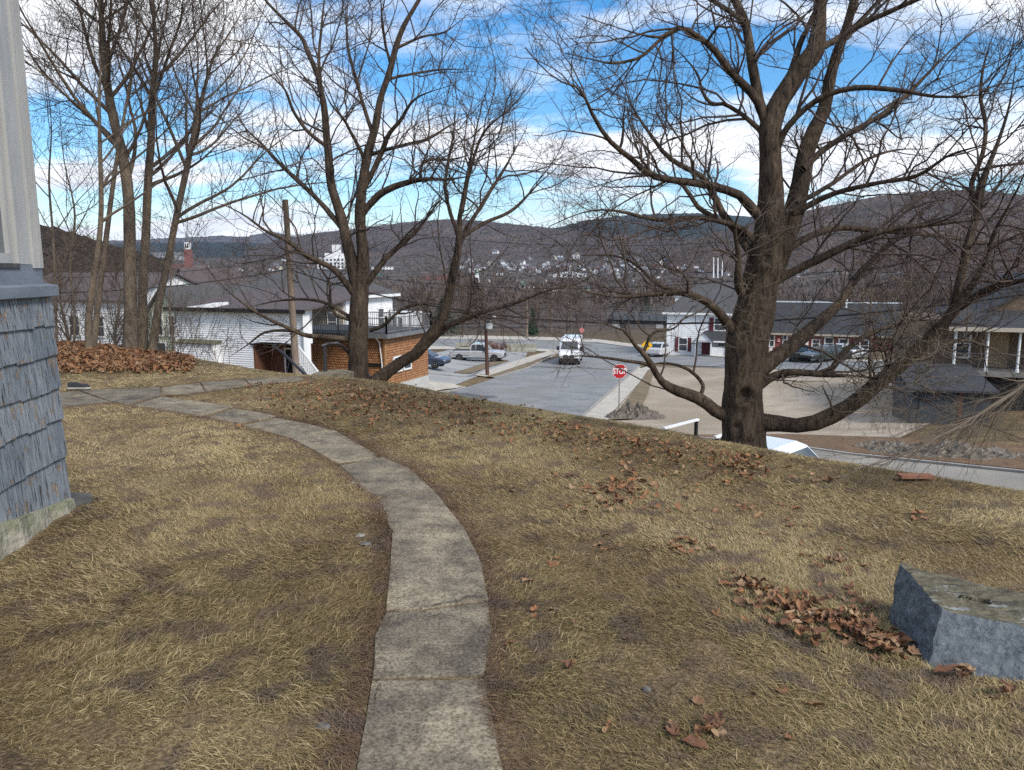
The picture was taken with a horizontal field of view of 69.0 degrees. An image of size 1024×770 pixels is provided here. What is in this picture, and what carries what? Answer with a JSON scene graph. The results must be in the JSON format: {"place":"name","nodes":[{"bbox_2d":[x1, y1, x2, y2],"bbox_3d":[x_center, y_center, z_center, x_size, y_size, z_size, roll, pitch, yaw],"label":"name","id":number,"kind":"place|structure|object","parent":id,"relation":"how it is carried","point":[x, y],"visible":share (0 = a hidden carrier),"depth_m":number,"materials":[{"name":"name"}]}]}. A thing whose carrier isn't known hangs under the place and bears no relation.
{"place":"outdoors","nodes":[
{"label":"outdoors","id":0,"kind":"place"},
{"bbox_2d":[40,224,164,275],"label":"hill","id":1,"kind":"structure","parent":0,"point":[46,244],"depth_m":359.05,"materials":[{"name":"plant"}]},
{"bbox_2d":[41,211,154,271],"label":"bare woods","id":2,"kind":"object","parent":1,"relation":"on","point":[151,262],"visible":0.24,"depth_m":372.75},
{"bbox_2d":[111,241,260,257],"bbox_3d":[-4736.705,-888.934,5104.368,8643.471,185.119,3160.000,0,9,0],"label":"hill","id":3,"kind":"structure","parent":0,"point":[212,246],"depth_m":4536.55,"materials":[{"name":"plant"}]},
{"bbox_2d":[102,232,294,243],"bbox_3d":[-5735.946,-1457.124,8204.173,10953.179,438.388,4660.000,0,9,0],"label":"hill","id":4,"kind":"structure","parent":0,"point":[260,237],"depth_m":7713.65,"materials":[{"name":"plant"}]},
{"bbox_2d":[427,381,461,390],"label":"pavement","id":5,"kind":"structure","parent":0,"point":[434,386],"depth_m":53.38,"materials":[{"name":"concrete"}]},
{"bbox_2d":[245,219,690,257],"bbox_3d":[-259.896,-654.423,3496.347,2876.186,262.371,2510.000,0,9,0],"label":"hill","id":6,"kind":"structure","parent":0,"point":[487,250],"depth_m":2913.31,"materials":[{"name":"plant"}]},
{"bbox_2d":[428,346,557,351],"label":"pavement","id":7,"kind":"structure","parent":0,"point":[452,348],"depth_m":89.04,"materials":[{"name":"concrete"}]},
{"bbox_2d":[0,258,1023,769],"bbox_3d":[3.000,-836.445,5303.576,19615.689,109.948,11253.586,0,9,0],"label":"ground","id":8,"kind":"structure","parent":0,"point":[608,334],"depth_m":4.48,"materials":[{"name":"plant"}]},
{"bbox_2d":[0,0,75,560],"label":"house","id":9,"kind":"structure","parent":8,"relation":"on","point":[35,495],"depth_m":5.01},
{"bbox_2d":[0,130,13,262],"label":"window","id":10,"kind":"structure","parent":9,"relation":"in","point":[6,253],"depth_m":4.91,"materials":[{"name":"white metal"}]},
{"bbox_2d":[43,216,95,340],"bbox_3d":[-23.555,-4.479,39.864,3.916,9.238,4.452,-8,12,-43],"label":"bare tree","id":11,"kind":"object","parent":8,"relation":"on","point":[60,279],"visible":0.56,"depth_m":39.65,"materials":[{"name":"plant"}]},
{"bbox_2d":[67,382,90,388],"bbox_3d":[-6.463,0.007,11.117,0.335,0.095,0.108,0,9,0],"label":"stone slab","id":12,"kind":"object","parent":8,"relation":"on","point":[73,385],"visible":1,"depth_m":11.08,"materials":[{"name":"stone"}]},
{"bbox_2d":[70,492,91,505],"bbox_3d":[-3.320,0.868,5.647,0.260,0.082,0.190,0,9,0],"label":"slate piece","id":13,"kind":"object","parent":8,"relation":"on","point":[79,498],"visible":0.59,"depth_m":5.66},
{"bbox_2d":[22,0,171,339],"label":"slim tree","id":14,"kind":"object","parent":8,"relation":"on","point":[54,259],"visible":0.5,"depth_m":16.59,"materials":[{"name":"brown plant"}]},
{"bbox_2d":[26,6,183,340],"bbox_3d":[-9.556,-4.421,16.135,4.439,7.508,5.062,0,9,0],"label":"slim tree","id":15,"kind":"object","parent":8,"relation":"on","point":[71,252],"visible":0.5,"depth_m":16.16,"materials":[{"name":"brown plant"}]},
{"bbox_2d":[66,231,149,345],"bbox_3d":[-22.103,-4.387,41.715,5.150,8.789,4.317,0,9,-1],"label":"bare tree","id":16,"kind":"object","parent":8,"relation":"on","point":[117,271],"visible":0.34,"depth_m":41.28,"materials":[{"name":"plant"}]},
{"bbox_2d":[43,272,200,343],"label":"long house","id":17,"kind":"structure","parent":8,"relation":"on","point":[151,276],"depth_m":48.07,"materials":[{"name":"white"}]},
{"bbox_2d":[56,340,198,373],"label":"leaf litter","id":18,"kind":"object","parent":8,"relation":"on","point":[98,356],"visible":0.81,"depth_m":13.83,"materials":[{"name":"plant"}]},
{"bbox_2d":[19,0,254,347],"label":"slim tree","id":19,"kind":"object","parent":8,"relation":"on","point":[129,233],"visible":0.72,"depth_m":15.04,"materials":[{"name":"brown plant"}]},
{"bbox_2d":[20,0,261,348],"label":"slim tree","id":20,"kind":"object","parent":8,"relation":"on","point":[88,333],"visible":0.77,"depth_m":14.38,"materials":[{"name":"brown plant"}]},
{"bbox_2d":[41,219,245,363],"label":"undergrowth","id":21,"kind":"object","parent":8,"relation":"on","point":[175,331],"visible":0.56,"depth_m":16.09,"materials":[{"name":"brown plant"}]},
{"bbox_2d":[19,0,273,346],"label":"slim tree","id":22,"kind":"object","parent":8,"relation":"on","point":[97,311],"visible":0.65,"depth_m":14.73,"materials":[{"name":"brown plant"}]},
{"bbox_2d":[44,0,277,349],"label":"slim tree","id":23,"kind":"object","parent":8,"relation":"on","point":[142,327],"visible":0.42,"depth_m":15.77,"materials":[{"name":"brown plant"}]},
{"bbox_2d":[151,252,183,259],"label":"building","id":24,"kind":"structure","parent":8,"relation":"on","point":[175,255],"depth_m":2007.92,"materials":[{"name":"white concrete"}]},
{"bbox_2d":[60,126,295,351],"bbox_3d":[-6.520,-2.597,14.515,4.090,4.675,4.001,0,9,0],"label":"slim tree","id":25,"kind":"object","parent":8,"relation":"on","point":[173,258],"visible":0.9,"depth_m":14.83,"materials":[{"name":"brown plant"}]},
{"bbox_2d":[184,234,211,267],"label":"church","id":26,"kind":"structure","parent":8,"relation":"on","point":[188,261],"depth_m":1233.45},
{"bbox_2d":[148,284,252,352],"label":"gabled house","id":27,"kind":"structure","parent":8,"relation":"on","point":[203,289],"depth_m":44.33,"materials":[{"name":"white"}]},
{"bbox_2d":[175,268,248,284],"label":"gabled house","id":28,"kind":"structure","parent":8,"relation":"on","point":[198,276],"depth_m":68.83,"materials":[{"name":"grey"}]},
{"bbox_2d":[31,0,430,351],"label":"slim tree","id":29,"kind":"object","parent":8,"relation":"on","point":[154,335],"visible":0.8,"depth_m":15.20,"materials":[{"name":"brown plant"}]},
{"bbox_2d":[60,369,502,769],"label":"walkway","id":30,"kind":"structure","parent":8,"relation":"on","point":[420,725],"depth_m":3.82,"materials":[{"name":"concrete"}]},
{"bbox_2d":[321,341,370,376],"bbox_3d":[-2.781,-0.351,13.086,0.236,0.900,1.207,7,11,38],"label":"handrail","id":31,"kind":"object","parent":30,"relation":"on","point":[325,345],"visible":0.59,"depth_m":12.65,"materials":[{"name":"black metal"}]},
{"bbox_2d":[272,345,305,374],"bbox_3d":[-4.075,-0.328,13.814,0.087,0.752,1.415,-8,12,-43],"label":"handrail","id":32,"kind":"object","parent":8,"relation":"on","point":[290,360],"visible":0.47,"depth_m":13.84,"materials":[{"name":"black metal"}]},
{"bbox_2d":[283,199,299,373],"bbox_3d":[-9.978,-3.567,33.849,0.453,9.463,0.356,0,9,0],"label":"utility pole","id":33,"kind":"object","parent":8,"relation":"on","point":[294,339],"visible":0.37,"depth_m":33.70,"materials":[{"name":"brown wood"}]},
{"bbox_2d":[60,269,286,292],"bbox_3d":[-16.204,-4.167,29.710,14.644,0.975,0.040,-6,10,-33],"label":"overhead cable","id":34,"kind":"object","parent":33,"relation":"attached to","point":[187,284],"visible":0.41,"depth_m":31.54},
{"bbox_2d":[292,248,1015,288],"bbox_3d":[3.005,-4.205,25.153,31.205,1.948,0.022,6,10,33],"label":"overhead cable","id":35,"kind":"object","parent":33,"relation":"attached to","point":[636,286],"visible":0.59,"depth_m":25.01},
{"bbox_2d":[288,208,1022,245],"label":"overhead cable","id":36,"kind":"object","parent":33,"relation":"attached to","point":[629,245],"visible":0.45,"depth_m":25.23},
{"bbox_2d":[291,270,1023,324],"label":"overhead cable","id":37,"kind":"object","parent":33,"relation":"attached to","point":[675,323],"visible":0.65,"depth_m":23.80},
{"bbox_2d":[163,269,421,374],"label":"clapboard house","id":38,"kind":"structure","parent":8,"relation":"on","point":[248,356],"depth_m":39.16,"materials":[{"name":"white"}]},
{"bbox_2d":[284,348,291,372],"bbox_3d":[-11.429,-0.242,39.132,1.060,3.410,0.120,3,9,20],"label":"door","id":39,"kind":"structure","parent":38,"relation":"in","point":[287,351],"depth_m":39.08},
{"bbox_2d":[317,245,346,268],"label":"mill building","id":40,"kind":"structure","parent":8,"relation":"on","point":[334,258],"depth_m":1410.70,"materials":[{"name":"white concrete"}]},
{"bbox_2d":[312,310,431,387],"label":"brick building","id":41,"kind":"structure","parent":8,"relation":"on","point":[387,344],"depth_m":46.75,"materials":[{"name":"brick"}]},
{"bbox_2d":[163,0,646,380],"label":"maple tree","id":42,"kind":"object","parent":8,"relation":"on","point":[358,282],"visible":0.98,"depth_m":12.41,"materials":[{"name":"brown plant"}]},
{"bbox_2d":[414,281,439,324],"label":"bare tree","id":43,"kind":"object","parent":8,"relation":"on","point":[420,285],"visible":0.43,"depth_m":61.61,"materials":[{"name":"brown wood"}]},
{"bbox_2d":[431,296,460,335],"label":"evergreen","id":44,"kind":"object","parent":8,"relation":"on","point":[437,312],"visible":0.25,"depth_m":111.29,"materials":[{"name":"green plant"}]},
{"bbox_2d":[452,277,472,336],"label":"bare tree","id":45,"kind":"object","parent":8,"relation":"on","point":[463,294],"visible":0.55,"depth_m":107.39,"materials":[{"name":"brown wood"}]},
{"bbox_2d":[428,349,526,383],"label":"parking lot","id":46,"kind":"structure","parent":8,"relation":"on","point":[446,373],"depth_m":65.94,"materials":[{"name":"asphalt"}]},
{"bbox_2d":[428,349,450,368],"bbox_3d":[-7.434,-2.234,62.153,4.520,1.480,1.788,2,9,14],"label":"sedan","id":47,"kind":"object","parent":46,"relation":"on","point":[437,362],"visible":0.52,"depth_m":61.12,"materials":[{"name":"blue paint"}]},
{"bbox_2d":[455,342,474,348],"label":"concrete barrier","id":48,"kind":"object","parent":46,"relation":"on","point":[458,344],"visible":0.23,"depth_m":87.17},
{"bbox_2d":[448,342,507,361],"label":"pickup truck","id":49,"kind":"object","parent":46,"relation":"on","point":[463,354],"visible":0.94,"depth_m":73.88,"materials":[{"name":"silver metal"}]},
{"bbox_2d":[505,343,536,351],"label":"concrete barrier","id":50,"kind":"object","parent":46,"relation":"on","point":[530,347],"visible":0.92,"depth_m":86.00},
{"bbox_2d":[467,277,487,323],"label":"evergreen","id":51,"kind":"object","parent":8,"relation":"on","point":[477,298],"visible":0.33,"depth_m":257.05,"materials":[{"name":"green plant"}]},
{"bbox_2d":[455,359,508,373],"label":"verge","id":52,"kind":"structure","parent":8,"relation":"on","point":[473,369],"depth_m":68.00,"materials":[{"name":"beige plant"}]},
{"bbox_2d":[484,314,495,374],"bbox_3d":[-1.766,-3.050,61.107,0.551,5.431,1.452,-5,10,-28],"label":"lamp post","id":53,"kind":"object","parent":8,"relation":"on","point":[486,349],"visible":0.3,"depth_m":61.43,"materials":[{"name":"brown wood"}]},
{"bbox_2d":[470,339,524,351],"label":"hedge","id":54,"kind":"object","parent":8,"relation":"on","point":[492,346],"visible":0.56,"depth_m":86.44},
{"bbox_2d":[490,281,511,335],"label":"bare tree","id":55,"kind":"object","parent":8,"relation":"on","point":[496,300],"visible":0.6,"depth_m":111.44,"materials":[{"name":"brown wood"}]},
{"bbox_2d":[488,358,542,376],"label":"verge","id":56,"kind":"structure","parent":8,"relation":"on","point":[525,365],"depth_m":66.85,"materials":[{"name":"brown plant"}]},
{"bbox_2d":[62,264,976,334],"bbox_3d":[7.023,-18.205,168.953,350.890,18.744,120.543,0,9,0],"label":"bare woods","id":57,"kind":"object","parent":8,"relation":"on","point":[584,303],"visible":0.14,"depth_m":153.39,"materials":[{"name":"plant"}]},
{"bbox_2d":[492,352,558,378],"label":"kerb","id":58,"kind":"structure","parent":8,"relation":"on","point":[526,367],"depth_m":67.62,"materials":[{"name":"concrete"}]},
{"bbox_2d":[528,310,538,336],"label":"evergreen","id":59,"kind":"object","parent":8,"relation":"on","point":[531,333],"visible":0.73,"depth_m":109.59,"materials":[{"name":"green plant"}]},
{"bbox_2d":[529,280,548,331],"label":"bare tree","id":60,"kind":"object","parent":8,"relation":"on","point":[538,300],"visible":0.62,"depth_m":117.17,"materials":[{"name":"brown wood"}]},
{"bbox_2d":[165,380,921,659],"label":"leaf litter","id":61,"kind":"object","parent":8,"relation":"on","point":[835,624],"visible":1,"depth_m":7.04,"materials":[{"name":"plant"}]},
{"bbox_2d":[159,187,1023,307],"bbox_3d":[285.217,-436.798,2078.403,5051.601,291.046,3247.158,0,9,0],"label":"bare woods","id":62,"kind":"object","parent":8,"relation":"on","point":[820,281],"visible":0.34,"depth_m":1116.23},
{"bbox_2d":[590,287,608,329],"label":"bare tree","id":63,"kind":"object","parent":8,"relation":"on","point":[599,299],"visible":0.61,"depth_m":131.69,"materials":[{"name":"brown wood"}]},
{"bbox_2d":[581,366,639,415],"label":"kerb","id":64,"kind":"structure","parent":8,"relation":"on","point":[602,398],"depth_m":50.20,"materials":[{"name":"concrete"}]},
{"bbox_2d":[610,370,652,418],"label":"verge","id":65,"kind":"structure","parent":8,"relation":"on","point":[640,392],"depth_m":51.06,"materials":[{"name":"beige plant"}]},
{"bbox_2d":[605,399,665,419],"bbox_3d":[6.763,1.384,41.006,3.500,1.266,3.000,0,9,0],"label":"soil heap","id":66,"kind":"object","parent":8,"relation":"on","point":[638,411],"visible":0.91,"depth_m":40.38,"materials":[{"name":"soil"}]},
{"bbox_2d":[607,305,666,327],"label":"rail bridge","id":67,"kind":"structure","parent":8,"relation":"on","point":[652,317],"depth_m":146.33,"materials":[{"name":"grey metal"}]},
{"bbox_2d":[438,338,883,362],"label":"kerb","id":68,"kind":"structure","parent":8,"relation":"on","point":[642,348],"depth_m":94.10,"materials":[{"name":"concrete"}]},
{"bbox_2d":[682,734,709,748],"bbox_3d":[0.673,1.306,2.721,0.106,0.017,0.052,7,22,23],"label":"fallen leaf","id":69,"kind":"object","parent":8,"relation":"on","point":[692,738],"visible":1,"depth_m":2.73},
{"bbox_2d":[692,695,706,704],"bbox_3d":[0.755,1.274,3.005,0.068,0.018,0.049,19,34,33],"label":"fallen leaf","id":70,"kind":"object","parent":8,"relation":"on","point":[698,699],"visible":1,"depth_m":3.01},
{"bbox_2d":[662,283,737,355],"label":"shuttered house","id":71,"kind":"structure","parent":8,"relation":"on","point":[710,341],"depth_m":79.18,"materials":[{"name":"white"}]},
{"bbox_2d":[678,338,687,351],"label":"window","id":72,"kind":"structure","parent":71,"relation":"in","point":[683,343],"depth_m":79.59,"materials":[{"name":"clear glass"}]},
{"bbox_2d":[701,342,709,354],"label":"door","id":73,"kind":"structure","parent":71,"relation":"in","point":[705,350],"depth_m":78.82,"materials":[{"name":"red paint"}]},
{"bbox_2d":[711,727,727,736],"bbox_3d":[0.774,1.294,2.785,0.061,0.016,0.064,-3,9,-22],"label":"fallen leaf","id":74,"kind":"object","parent":8,"relation":"on","point":[719,731],"visible":1,"depth_m":2.78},
{"bbox_2d":[431,0,1023,496],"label":"maple tree","id":75,"kind":"object","parent":8,"relation":"on","point":[771,242],"visible":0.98,"depth_m":7.66,"materials":[{"name":"brown plant"}]},
{"bbox_2d":[609,367,929,456],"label":"dirt lot","id":76,"kind":"structure","parent":8,"relation":"on","point":[673,409],"depth_m":44.81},
{"bbox_2d":[612,364,626,409],"bbox_3d":[5.970,0.496,41.520,0.804,3.332,0.096,0,9,-3],"label":"stop sign","id":77,"kind":"object","parent":76,"relation":"on","point":[617,373],"visible":0.89,"depth_m":41.31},
{"bbox_2d":[768,299,901,350],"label":"brick building","id":78,"kind":"structure","parent":8,"relation":"on","point":[775,340],"depth_m":84.97,"materials":[{"name":"brick"}]},
{"bbox_2d":[823,259,858,301],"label":"bare tree","id":79,"kind":"object","parent":8,"relation":"on","point":[855,263],"visible":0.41,"depth_m":103.53,"materials":[{"name":"plant"}]},
{"bbox_2d":[698,434,1023,468],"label":"verge","id":80,"kind":"structure","parent":8,"relation":"on","point":[838,442],"depth_m":27.29,"materials":[{"name":"plant"}]},
{"bbox_2d":[701,437,1023,473],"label":"kerb","id":81,"kind":"structure","parent":8,"relation":"on","point":[941,463],"depth_m":24.46,"materials":[{"name":"concrete"}]},
{"bbox_2d":[834,241,895,374],"bbox_3d":[24.943,-5.016,51.804,6.115,10.437,5.127,-4,9,-24],"label":"bare tree","id":82,"kind":"object","parent":8,"relation":"on","point":[870,302],"visible":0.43,"depth_m":51.54,"materials":[{"name":"brown wood"}]},
{"bbox_2d":[849,439,894,446],"bbox_3d":[13.534,2.227,27.189,2.400,0.496,1.200,4,9,23],"label":"rubble heap","id":83,"kind":"object","parent":8,"relation":"on","point":[876,442],"visible":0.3,"depth_m":27.27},
{"bbox_2d":[877,230,936,321],"bbox_3d":[30.779,-6.716,58.059,4.391,11.668,4.900,8,12,44],"label":"bare tree","id":84,"kind":"object","parent":8,"relation":"on","point":[899,258],"visible":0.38,"depth_m":57.20,"materials":[{"name":"plant"}]},
{"bbox_2d":[896,473,934,478],"bbox_3d":[3.400,0.766,6.282,0.280,0.025,0.094,0,9,0],"label":"board","id":85,"kind":"object","parent":8,"relation":"on","point":[911,475],"visible":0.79,"depth_m":6.25,"materials":[{"name":"red wood"}]},
{"bbox_2d":[837,377,1023,446],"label":"undergrowth","id":86,"kind":"object","parent":8,"relation":"on","point":[950,417],"visible":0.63,"depth_m":29.25,"materials":[{"name":"brown plant"}]},
{"bbox_2d":[912,267,949,312],"bbox_3d":[25.652,-3.527,46.075,3.671,8.660,4.174,0,9,1],"label":"bare tree","id":87,"kind":"object","parent":8,"relation":"on","point":[942,300],"visible":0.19,"depth_m":45.48,"materials":[{"name":"plant"}]},
{"bbox_2d":[861,439,1023,462],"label":"rubble heap","id":88,"kind":"object","parent":8,"relation":"on","point":[895,448],"visible":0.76,"depth_m":25.10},
{"bbox_2d":[892,363,999,423],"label":"garage","id":89,"kind":"structure","parent":8,"relation":"on","point":[978,380],"depth_m":33.31,"materials":[{"name":"concrete"}]},
{"bbox_2d":[917,394,957,423],"bbox_3d":[18.940,1.212,33.181,1.500,1.525,0.050,3,9,16],"label":"door","id":90,"kind":"structure","parent":89,"relation":"in","point":[922,412],"depth_m":33.17,"materials":[{"name":"stone"}]},
{"bbox_2d":[934,664,960,671],"bbox_3d":[1.876,1.226,3.215,0.113,0.022,0.056,-16,6,13],"label":"fallen leaf","id":91,"kind":"object","parent":8,"relation":"on","point":[942,668],"visible":1,"depth_m":3.23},
{"bbox_2d":[889,563,1023,683],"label":"concrete block","id":92,"kind":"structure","parent":8,"relation":"on","point":[944,619],"depth_m":3.38,"materials":[{"name":"concrete"}]},
{"bbox_2d":[893,272,1023,411],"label":"porch house","id":93,"kind":"structure","parent":8,"relation":"on","point":[1010,341],"depth_m":37.73,"materials":[{"name":"beige"}]},
{"bbox_2d":[952,331,971,358],"bbox_3d":[23.194,-2.163,38.370,0.780,1.580,0.110,3,9,16],"label":"window","id":94,"kind":"structure","parent":93,"relation":"in","point":[959,332],"depth_m":38.36,"materials":[{"name":"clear glass"}]},
{"bbox_2d":[987,332,1009,367],"bbox_3d":[24.786,-1.925,37.966,0.900,2.050,0.040,3,9,16],"label":"door","id":95,"kind":"structure","parent":93,"relation":"in","point":[1001,343],"depth_m":37.95,"materials":[{"name":"wood"}]},
{"bbox_2d":[937,214,1000,302],"bbox_3d":[37.718,-7.950,61.618,5.367,12.779,4.810,4,9,22],"label":"bare tree","id":96,"kind":"object","parent":8,"relation":"on","point":[951,271],"visible":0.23,"depth_m":61.64,"materials":[{"name":"plant"}]},
{"bbox_2d":[985,222,1023,273],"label":"bare tree","id":97,"kind":"object","parent":8,"relation":"on","point":[1017,269],"visible":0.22,"depth_m":65.04,"materials":[{"name":"grey wood"}]},
{"bbox_2d":[475,350,556,376],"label":"pavement","id":98,"kind":"structure","parent":0,"point":[517,363],"depth_m":71.58,"materials":[{"name":"concrete"}]},
{"bbox_2d":[19,0,1023,240],"label":"sky","id":99,"kind":"structure","parent":0,"point":[744,181],"materials":[{"name":"blue"}]},
{"bbox_2d":[449,350,652,415],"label":"street","id":100,"kind":"structure","parent":0,"point":[582,393],"depth_m":55.51,"materials":[{"name":"asphalt"}]},
{"bbox_2d":[557,334,582,364],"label":"cargo van","id":101,"kind":"object","parent":100,"relation":"on","point":[563,351],"visible":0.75,"depth_m":71.22,"materials":[{"name":"white paint"}]},
{"bbox_2d":[585,367,649,419],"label":"pavement","id":102,"kind":"structure","parent":0,"point":[605,406],"depth_m":49.42,"materials":[{"name":"concrete"}]},
{"bbox_2d":[557,213,754,238],"bbox_3d":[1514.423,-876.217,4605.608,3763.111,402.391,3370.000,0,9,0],"label":"hill","id":103,"kind":"structure","parent":0,"point":[745,219],"depth_m":4116.77,"materials":[{"name":"plant"}]},
{"bbox_2d":[431,339,883,371],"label":"cross street","id":104,"kind":"structure","parent":0,"point":[709,361],"depth_m":76.88,"materials":[{"name":"asphalt"}]},
{"bbox_2d":[646,342,669,356],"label":"sedan","id":105,"kind":"object","parent":104,"relation":"on","point":[655,349],"visible":0.76,"depth_m":78.30,"materials":[{"name":"white paint"}]},
{"bbox_2d":[789,347,809,361],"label":"sedan","id":106,"kind":"object","parent":104,"relation":"on","point":[795,355],"visible":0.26,"depth_m":66.85,"materials":[{"name":"black paint"}]},
{"bbox_2d":[800,344,852,362],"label":"sedan","id":107,"kind":"object","parent":104,"relation":"on","point":[811,353],"visible":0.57,"depth_m":65.43,"materials":[{"name":"paint"}]},
{"bbox_2d":[439,335,880,361],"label":"pavement","id":108,"kind":"structure","parent":0,"point":[546,338],"depth_m":105.99,"materials":[{"name":"concrete"}]},
{"bbox_2d":[670,190,1023,272],"bbox_3d":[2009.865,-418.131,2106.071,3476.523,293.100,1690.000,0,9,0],"label":"hill","id":109,"kind":"structure","parent":0,"point":[873,205],"depth_m":1660.22,"materials":[{"name":"plant"}]},
{"bbox_2d":[812,450,1023,490],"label":"road","id":110,"kind":"structure","parent":0,"point":[1013,480],"depth_m":23.15,"materials":[{"name":"asphalt"}]},
{"bbox_2d":[662,418,817,458],"bbox_3d":[6.695,2.302,19.779,6.314,1.902,2.090,9,12,44],"label":"pickup truck","id":111,"kind":"object","parent":110,"relation":"on","point":[788,445],"visible":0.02,"depth_m":19.47,"materials":[{"name":"white paint"}]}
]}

